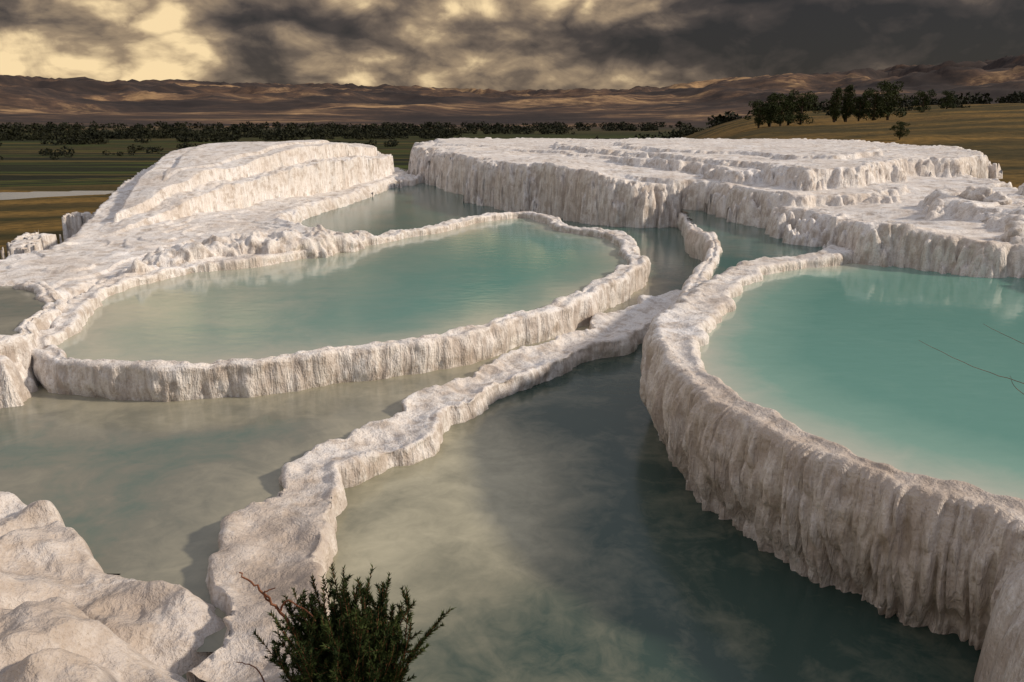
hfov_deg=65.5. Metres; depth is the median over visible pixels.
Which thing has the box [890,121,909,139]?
broadleaf tree
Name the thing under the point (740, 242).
channel water
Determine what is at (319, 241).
travertine ridge
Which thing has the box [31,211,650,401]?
travertine pool rim
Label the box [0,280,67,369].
travertine pool rim
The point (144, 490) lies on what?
channel water
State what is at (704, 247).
travertine pool rim
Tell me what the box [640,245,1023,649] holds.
travertine cascade wall
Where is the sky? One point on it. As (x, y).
(500, 45)
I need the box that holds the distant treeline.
[0,91,1023,159]
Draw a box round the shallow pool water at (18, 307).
[0,285,51,334]
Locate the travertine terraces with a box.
[0,137,1023,681]
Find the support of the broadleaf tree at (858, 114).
on the ground
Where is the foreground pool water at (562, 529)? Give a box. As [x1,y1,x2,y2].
[112,343,980,681]
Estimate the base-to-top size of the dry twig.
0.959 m
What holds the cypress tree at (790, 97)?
on the ground
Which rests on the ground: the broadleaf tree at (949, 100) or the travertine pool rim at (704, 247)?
the broadleaf tree at (949, 100)
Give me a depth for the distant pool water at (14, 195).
175.03 m
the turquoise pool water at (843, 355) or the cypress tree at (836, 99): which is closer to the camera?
the turquoise pool water at (843, 355)
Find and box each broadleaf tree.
[744,99,772,127]
[769,92,796,125]
[786,89,822,124]
[850,95,872,120]
[855,85,893,119]
[870,79,909,119]
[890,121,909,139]
[911,89,936,112]
[938,90,956,108]
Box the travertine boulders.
[959,183,1023,243]
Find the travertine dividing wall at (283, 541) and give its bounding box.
[186,289,680,681]
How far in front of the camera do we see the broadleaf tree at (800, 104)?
142.63 m
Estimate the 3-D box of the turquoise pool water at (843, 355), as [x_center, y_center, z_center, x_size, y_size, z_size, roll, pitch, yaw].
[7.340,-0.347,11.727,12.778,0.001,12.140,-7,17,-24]
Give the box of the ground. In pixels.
[0,54,1023,259]
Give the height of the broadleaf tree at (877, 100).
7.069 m
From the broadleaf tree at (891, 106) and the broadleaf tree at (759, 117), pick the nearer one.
the broadleaf tree at (759, 117)
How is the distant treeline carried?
on the ground
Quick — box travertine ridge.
[114,224,373,275]
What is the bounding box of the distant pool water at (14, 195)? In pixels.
[0,191,113,199]
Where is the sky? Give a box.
[0,0,1023,91]
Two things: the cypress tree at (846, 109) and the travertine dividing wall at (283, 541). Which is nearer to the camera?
the travertine dividing wall at (283, 541)
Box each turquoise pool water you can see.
[57,218,626,362]
[700,263,1023,498]
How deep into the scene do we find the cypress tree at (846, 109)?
152.42 m
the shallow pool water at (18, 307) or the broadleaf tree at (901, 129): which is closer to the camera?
the shallow pool water at (18, 307)
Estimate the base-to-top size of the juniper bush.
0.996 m
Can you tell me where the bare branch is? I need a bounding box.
[919,324,1023,393]
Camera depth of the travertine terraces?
25.62 m
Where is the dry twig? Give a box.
[237,572,319,681]
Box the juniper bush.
[251,562,455,681]
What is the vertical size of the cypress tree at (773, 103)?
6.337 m
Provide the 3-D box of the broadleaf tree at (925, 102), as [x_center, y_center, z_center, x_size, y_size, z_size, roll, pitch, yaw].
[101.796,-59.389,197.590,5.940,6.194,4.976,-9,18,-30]
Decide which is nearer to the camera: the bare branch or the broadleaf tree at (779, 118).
the bare branch
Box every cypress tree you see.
[765,92,777,126]
[784,94,796,124]
[828,87,842,121]
[840,84,856,121]
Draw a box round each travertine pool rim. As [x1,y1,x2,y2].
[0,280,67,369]
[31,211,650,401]
[677,212,722,295]
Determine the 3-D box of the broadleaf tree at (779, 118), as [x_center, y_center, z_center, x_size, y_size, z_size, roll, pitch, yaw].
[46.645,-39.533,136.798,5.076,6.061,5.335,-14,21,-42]
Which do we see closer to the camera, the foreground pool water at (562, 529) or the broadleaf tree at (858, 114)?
the foreground pool water at (562, 529)
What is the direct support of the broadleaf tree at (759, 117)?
on the ground
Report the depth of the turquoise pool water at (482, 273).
16.31 m
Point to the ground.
(993, 131)
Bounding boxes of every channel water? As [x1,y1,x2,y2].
[0,168,701,681]
[682,209,822,279]
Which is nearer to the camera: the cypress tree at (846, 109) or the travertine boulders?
the travertine boulders

